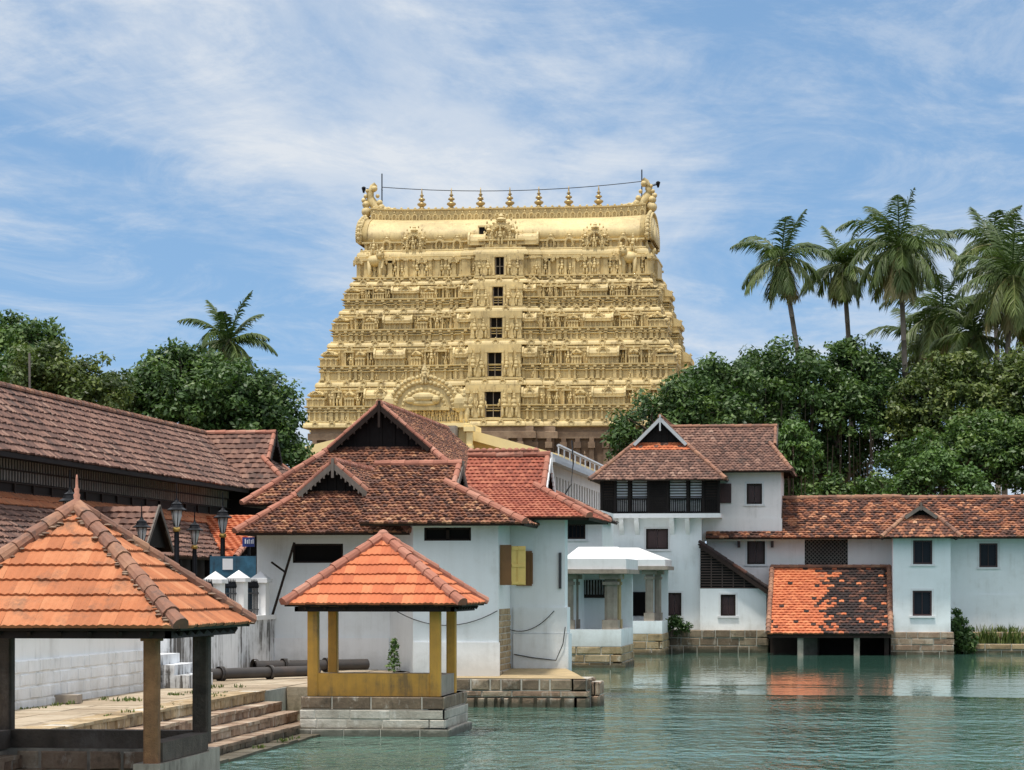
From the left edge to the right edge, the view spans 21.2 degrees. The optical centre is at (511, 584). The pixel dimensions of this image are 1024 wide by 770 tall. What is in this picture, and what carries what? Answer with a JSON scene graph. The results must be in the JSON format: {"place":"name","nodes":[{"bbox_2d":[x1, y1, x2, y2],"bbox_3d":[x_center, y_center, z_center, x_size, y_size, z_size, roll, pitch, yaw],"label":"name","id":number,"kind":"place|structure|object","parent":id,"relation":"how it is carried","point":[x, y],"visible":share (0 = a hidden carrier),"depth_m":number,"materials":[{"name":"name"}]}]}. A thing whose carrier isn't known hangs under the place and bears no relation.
{"place":"outdoors","nodes":[
{"label":"outdoors","id":0,"kind":"place"},
{"bbox_2d":[0,381,289,579],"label":"timber palace","id":1,"kind":"structure","parent":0,"point":[121,464],"depth_m":85.22,"materials":[{"name":"brown tile"}]},
{"bbox_2d":[28,353,30,387],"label":"antenna pole","id":2,"kind":"object","parent":1,"relation":"on","point":[29,362],"visible":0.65,"depth_m":107.16,"materials":[{"name":"grey metal"}]},
{"bbox_2d":[15,670,408,727],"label":"paving","id":3,"kind":"structure","parent":0,"point":[289,692],"depth_m":55.43,"materials":[{"name":"stone"}]},
{"bbox_2d":[54,694,81,702],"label":"stone slab","id":4,"kind":"structure","parent":3,"relation":"on","point":[65,698],"depth_m":51.48,"materials":[{"name":"grey stone"}]},
{"bbox_2d":[15,614,276,709],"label":"boundary wall","id":5,"kind":"structure","parent":3,"relation":"on","point":[47,670],"depth_m":55.32,"materials":[{"name":"white paint"}]},
{"bbox_2d":[201,570,271,614],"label":"gateway","id":6,"kind":"object","parent":5,"relation":"on","point":[238,583],"visible":0.59,"depth_m":68.93,"materials":[{"name":"white paint"}]},
{"bbox_2d":[271,542,294,614],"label":"leaning pole","id":7,"kind":"object","parent":5,"relation":"on","point":[283,577],"visible":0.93,"depth_m":71.88,"materials":[{"name":"black metal"}]},
{"bbox_2d":[19,683,299,748],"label":"grass","id":8,"kind":"structure","parent":3,"relation":"on","point":[169,694],"depth_m":52.79,"materials":[{"name":"green plant"}]},
{"bbox_2d":[211,665,320,680],"bbox_3d":[-6.115,2.087,64.305,3.986,0.349,0.351,0,0,-44],"label":"pipe","id":9,"kind":"object","parent":3,"relation":"on","point":[221,673],"visible":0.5,"depth_m":64.32,"materials":[{"name":"metal"}]},
{"bbox_2d":[250,658,369,671],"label":"pipe","id":10,"kind":"object","parent":3,"relation":"on","point":[354,664],"visible":0.57,"depth_m":69.15,"materials":[{"name":"metal"}]},
{"bbox_2d":[385,638,400,672],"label":"plant","id":11,"kind":"object","parent":3,"relation":"on","point":[394,648],"visible":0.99,"depth_m":69.07,"materials":[{"name":"green plant"}]},
{"bbox_2d":[232,400,611,675],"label":"tiled house","id":12,"kind":"structure","parent":3,"relation":"on","point":[491,524],"depth_m":72.09,"materials":[{"name":"paint"}]},
{"bbox_2d":[293,544,342,562],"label":"window","id":13,"kind":"structure","parent":12,"relation":"in","point":[302,553],"depth_m":72.29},
{"bbox_2d":[398,611,496,625],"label":"cable","id":14,"kind":"object","parent":12,"relation":"attached to","point":[445,625],"visible":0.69,"depth_m":70.04,"materials":[{"name":"black rubber"}]},
{"bbox_2d":[424,527,470,540],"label":"window","id":15,"kind":"structure","parent":12,"relation":"in","point":[458,533],"depth_m":70.22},
{"bbox_2d":[500,545,532,585],"bbox_3d":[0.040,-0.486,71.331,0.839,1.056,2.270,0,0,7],"label":"window","id":16,"kind":"structure","parent":12,"relation":"in","point":[516,563],"depth_m":70.33,"materials":[{"name":"yellow wood"}]},
{"bbox_2d":[510,611,553,631],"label":"cable","id":17,"kind":"object","parent":12,"relation":"attached to","point":[533,627],"visible":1,"depth_m":72.28,"materials":[{"name":"black rubber"}]},
{"bbox_2d":[514,627,565,660],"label":"cable","id":18,"kind":"object","parent":12,"relation":"attached to","point":[543,658],"visible":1,"depth_m":72.22,"materials":[{"name":"black rubber"}]},
{"bbox_2d":[305,363,596,471],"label":"entrance hall","id":19,"kind":"structure","parent":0,"point":[427,395],"depth_m":204.55,"materials":[{"name":"beige paint"}]},
{"bbox_2d":[0,0,1023,543],"label":"sky","id":20,"kind":"structure","parent":0,"point":[160,159],"materials":[{"name":"blue"}]},
{"bbox_2d":[220,652,1023,769],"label":"pond water","id":21,"kind":"structure","parent":0,"point":[738,711],"depth_m":60.36,"materials":[{"name":"teal liquid"}]},
{"bbox_2d":[0,475,256,769],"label":"pavilion","id":22,"kind":"structure","parent":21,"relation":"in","point":[76,567],"depth_m":37.44,"materials":[{"name":"orange tile"}]},
{"bbox_2d":[0,671,409,769],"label":"bathing steps","id":23,"kind":"structure","parent":21,"relation":"in","point":[243,722],"depth_m":51.31,"materials":[{"name":"stone"}]},
{"bbox_2d":[279,529,488,736],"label":"pavilion","id":24,"kind":"structure","parent":21,"relation":"in","point":[382,570],"depth_m":55.83,"materials":[{"name":"tile"}]},
{"bbox_2d":[457,668,603,707],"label":"stone terrace","id":25,"kind":"structure","parent":21,"relation":"in","point":[540,687],"depth_m":68.87,"materials":[{"name":"beige stone"}]},
{"bbox_2d":[568,547,638,667],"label":"pillared porch","id":26,"kind":"object","parent":21,"relation":"in","point":[600,592],"visible":0.84,"depth_m":101.66,"materials":[{"name":"paint"}]},
{"bbox_2d":[584,580,604,597],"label":"window","id":27,"kind":"structure","parent":26,"relation":"in","point":[592,588],"depth_m":106.53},
{"bbox_2d":[620,548,673,654],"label":"pillared porch","id":28,"kind":"object","parent":21,"relation":"in","point":[650,610],"visible":0.66,"depth_m":119.91,"materials":[{"name":"paint"}]},
{"bbox_2d":[633,592,644,615],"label":"window","id":29,"kind":"structure","parent":28,"relation":"in","point":[638,597],"depth_m":123.49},
{"bbox_2d":[765,564,893,654],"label":"shed","id":30,"kind":"object","parent":21,"relation":"in","point":[817,609],"visible":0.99,"depth_m":121.72,"materials":[{"name":"tile"}]},
{"bbox_2d":[706,494,1023,654],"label":"waterside house","id":31,"kind":"structure","parent":21,"relation":"in","point":[942,555],"depth_m":124.34,"materials":[{"name":"white paint"}]},
{"bbox_2d":[744,541,767,565],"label":"window","id":32,"kind":"structure","parent":31,"relation":"in","point":[755,551],"depth_m":125.68,"materials":[{"name":"brown wood"}]},
{"bbox_2d":[910,538,934,565],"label":"window","id":33,"kind":"structure","parent":31,"relation":"in","point":[922,549],"depth_m":120.10,"materials":[{"name":"black glass"}]},
{"bbox_2d":[910,589,934,617],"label":"window","id":34,"kind":"structure","parent":31,"relation":"in","point":[922,600],"depth_m":120.10,"materials":[{"name":"black glass"}]},
{"bbox_2d":[976,541,1000,568],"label":"window","id":35,"kind":"structure","parent":31,"relation":"in","point":[988,552],"depth_m":124.33,"materials":[{"name":"black glass"}]},
{"bbox_2d":[954,632,1023,652],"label":"embankment","id":36,"kind":"structure","parent":0,"point":[1000,648],"depth_m":122.61,"materials":[{"name":"stone"}]},
{"bbox_2d":[951,607,978,653],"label":"shrub","id":37,"kind":"object","parent":36,"relation":"on","point":[965,642],"visible":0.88,"depth_m":122.34,"materials":[{"name":"green plant"}]},
{"bbox_2d":[973,624,1023,643],"bbox_3d":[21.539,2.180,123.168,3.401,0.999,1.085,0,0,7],"label":"reeds","id":38,"kind":"object","parent":36,"relation":"on","point":[994,638],"visible":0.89,"depth_m":122.92,"materials":[{"name":"green plant"}]},
{"bbox_3d":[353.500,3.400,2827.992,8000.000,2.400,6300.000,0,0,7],"label":"terrain","id":39,"kind":"structure","parent":0,"visible":0},
{"bbox_2d":[0,309,73,391],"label":"broadleaf tree","id":40,"kind":"object","parent":39,"relation":"on","point":[35,330],"visible":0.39,"depth_m":115.20,"materials":[{"name":"green plant"}]},
{"bbox_2d":[59,470,73,503],"bbox_3d":[-10.406,-0.242,64.287,0.560,4.900,0.533,0,0,7],"label":"street lamp","id":41,"kind":"object","parent":39,"relation":"on","point":[68,496],"visible":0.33,"depth_m":64.16,"materials":[{"name":"black metal"}]},
{"bbox_2d":[3,335,139,410],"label":"broadleaf tree","id":42,"kind":"object","parent":39,"relation":"on","point":[58,375],"visible":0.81,"depth_m":111.11,"materials":[{"name":"green plant"}]},
{"bbox_2d":[132,501,150,540],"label":"street lamp","id":43,"kind":"object","parent":39,"relation":"on","point":[141,526],"visible":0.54,"depth_m":77.80,"materials":[{"name":"black metal"}]},
{"bbox_2d":[167,483,185,563],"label":"street lamp","id":44,"kind":"object","parent":39,"relation":"on","point":[176,508],"visible":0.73,"depth_m":73.62,"materials":[{"name":"black metal"}]},
{"bbox_2d":[186,507,202,575],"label":"street lamp","id":45,"kind":"object","parent":39,"relation":"on","point":[194,529],"visible":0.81,"depth_m":84.81,"materials":[{"name":"black metal"}]},
{"bbox_2d":[106,337,317,468],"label":"broadleaf tree","id":46,"kind":"object","parent":39,"relation":"on","point":[184,384],"visible":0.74,"depth_m":115.06,"materials":[{"name":"green plant"}]},
{"bbox_2d":[213,492,231,555],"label":"street lamp","id":47,"kind":"object","parent":39,"relation":"on","point":[222,516],"visible":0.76,"depth_m":79.07,"materials":[{"name":"black metal"}]},
{"bbox_2d":[177,290,277,374],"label":"coconut palm","id":48,"kind":"object","parent":39,"relation":"on","point":[226,344],"visible":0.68,"depth_m":119.12,"materials":[{"name":"green plant"}]},
{"bbox_2d":[209,554,256,608],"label":"hoarding","id":49,"kind":"object","parent":39,"relation":"on","point":[226,566],"visible":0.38,"depth_m":77.58,"materials":[{"name":"blue metal"}]},
{"bbox_2d":[242,537,254,555],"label":"sign board","id":50,"kind":"object","parent":39,"relation":"on","point":[248,542],"visible":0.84,"depth_m":78.55,"materials":[{"name":"blue metal"}]},
{"bbox_2d":[303,170,693,469],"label":"temple tower","id":51,"kind":"structure","parent":39,"relation":"on","point":[545,327],"depth_m":249.42,"materials":[{"name":"gold metal"}]},
{"bbox_2d":[553,444,602,510],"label":"white corridor","id":52,"kind":"object","parent":39,"relation":"on","point":[583,489],"visible":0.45,"depth_m":152.71,"materials":[{"name":"white paint"}]},
{"bbox_2d":[565,441,573,494],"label":"cable","id":53,"kind":"object","parent":52,"relation":"attached to","point":[572,467],"visible":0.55,"depth_m":144.73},
{"bbox_2d":[568,499,617,554],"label":"annex","id":54,"kind":"object","parent":39,"relation":"on","point":[590,535],"visible":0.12,"depth_m":108.53,"materials":[{"name":"white paint"}]},
{"bbox_2d":[568,525,588,540],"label":"window","id":55,"kind":"structure","parent":54,"relation":"in","point":[575,532],"depth_m":108.63,"materials":[{"name":"black glass"}]},
{"bbox_2d":[600,351,767,460],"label":"broadleaf tree","id":56,"kind":"object","parent":39,"relation":"on","point":[692,396],"visible":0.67,"depth_m":138.66,"materials":[{"name":"green plant"}]},
{"bbox_2d":[588,414,796,652],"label":"house","id":57,"kind":"structure","parent":39,"relation":"on","point":[671,491],"depth_m":124.46,"materials":[{"name":"white paint"}]},
{"bbox_2d":[643,527,670,550],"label":"window","id":58,"kind":"structure","parent":57,"relation":"in","point":[655,538],"depth_m":124.82,"materials":[{"name":"brown wood"}]},
{"bbox_2d":[650,481,665,511],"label":"louvered shutter","id":59,"kind":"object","parent":57,"relation":"in","point":[650,481],"depth_m":123.91,"materials":[{"name":"grey wood"}]},
{"bbox_2d":[668,591,683,617],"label":"window","id":60,"kind":"structure","parent":57,"relation":"in","point":[678,594],"depth_m":124.73,"materials":[{"name":"brown wood"}]},
{"bbox_2d":[665,615,693,637],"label":"shrub","id":61,"kind":"object","parent":57,"relation":"on","point":[675,621],"visible":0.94,"depth_m":123.22,"materials":[{"name":"green plant"}]},
{"bbox_2d":[718,593,737,617],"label":"window","id":62,"kind":"structure","parent":57,"relation":"in","point":[728,602],"depth_m":124.03,"materials":[{"name":"brown wood"}]},
{"bbox_2d":[744,482,764,505],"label":"window","id":63,"kind":"structure","parent":57,"relation":"in","point":[749,486],"depth_m":125.25,"materials":[{"name":"brown wood"}]},
{"bbox_2d":[730,209,832,390],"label":"coconut palm","id":64,"kind":"object","parent":39,"relation":"on","point":[782,283],"visible":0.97,"depth_m":148.84,"materials":[{"name":"green plant"}]},
{"bbox_2d":[778,419,825,495],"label":"broadleaf tree","id":65,"kind":"object","parent":39,"relation":"on","point":[801,455],"visible":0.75,"depth_m":131.41,"materials":[{"name":"green plant"}]},
{"bbox_2d":[712,331,912,491],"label":"broadleaf tree","id":66,"kind":"object","parent":39,"relation":"on","point":[861,388],"visible":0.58,"depth_m":143.88,"materials":[{"name":"green plant"}]},
{"bbox_2d":[799,218,879,488],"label":"coconut palm","id":67,"kind":"object","parent":39,"relation":"on","point":[840,285],"visible":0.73,"depth_m":151.44,"materials":[{"name":"green plant"}]},
{"bbox_2d":[794,470,916,495],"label":"broadleaf tree","id":68,"kind":"object","parent":39,"relation":"on","point":[832,486],"visible":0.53,"depth_m":135.50,"materials":[{"name":"green plant"}]},
{"bbox_2d":[833,187,961,439],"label":"coconut palm","id":69,"kind":"object","parent":39,"relation":"on","point":[901,266],"visible":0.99,"depth_m":144.78,"materials":[{"name":"green plant"}]},
{"bbox_2d":[864,307,966,492],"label":"coconut palm","id":70,"kind":"object","parent":39,"relation":"on","point":[911,349],"visible":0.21,"depth_m":155.85,"materials":[{"name":"green plant"}]},
{"bbox_2d":[879,250,992,363],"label":"coconut palm","id":71,"kind":"object","parent":39,"relation":"on","point":[931,331],"visible":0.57,"depth_m":153.42,"materials":[{"name":"green plant"}]},
{"bbox_2d":[880,446,994,494],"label":"broadleaf tree","id":72,"kind":"object","parent":39,"relation":"on","point":[952,479],"visible":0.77,"depth_m":132.03,"materials":[{"name":"green plant"}]},
{"bbox_2d":[871,405,1023,494],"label":"broadleaf tree","id":73,"kind":"object","parent":39,"relation":"on","point":[993,450],"visible":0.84,"depth_m":136.69,"materials":[{"name":"green plant"}]},
{"bbox_2d":[881,342,1023,492],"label":"broadleaf tree","id":74,"kind":"object","parent":39,"relation":"on","point":[949,392],"visible":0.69,"depth_m":140.37,"materials":[{"name":"green plant"}]},
{"bbox_2d":[922,302,1011,381],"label":"coconut palm","id":75,"kind":"object","parent":39,"relation":"on","point":[974,338],"visible":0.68,"depth_m":147.57,"materials":[{"name":"green plant"}]},
{"bbox_2d":[942,205,1023,494],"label":"coconut palm","id":76,"kind":"object","parent":39,"relation":"on","point":[977,232],"visible":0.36,"depth_m":157.56,"materials":[{"name":"green plant"}]},
{"bbox_2d":[949,214,1023,494],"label":"coconut palm","id":77,"kind":"object","parent":39,"relation":"on","point":[1006,290],"visible":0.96,"depth_m":145.24,"materials":[{"name":"green plant"}]},
{"bbox_2d":[977,236,1023,351],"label":"coconut palm","id":78,"kind":"object","parent":39,"relation":"on","point":[1017,341],"visible":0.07,"depth_m":149.76,"materials":[{"name":"green plant"}]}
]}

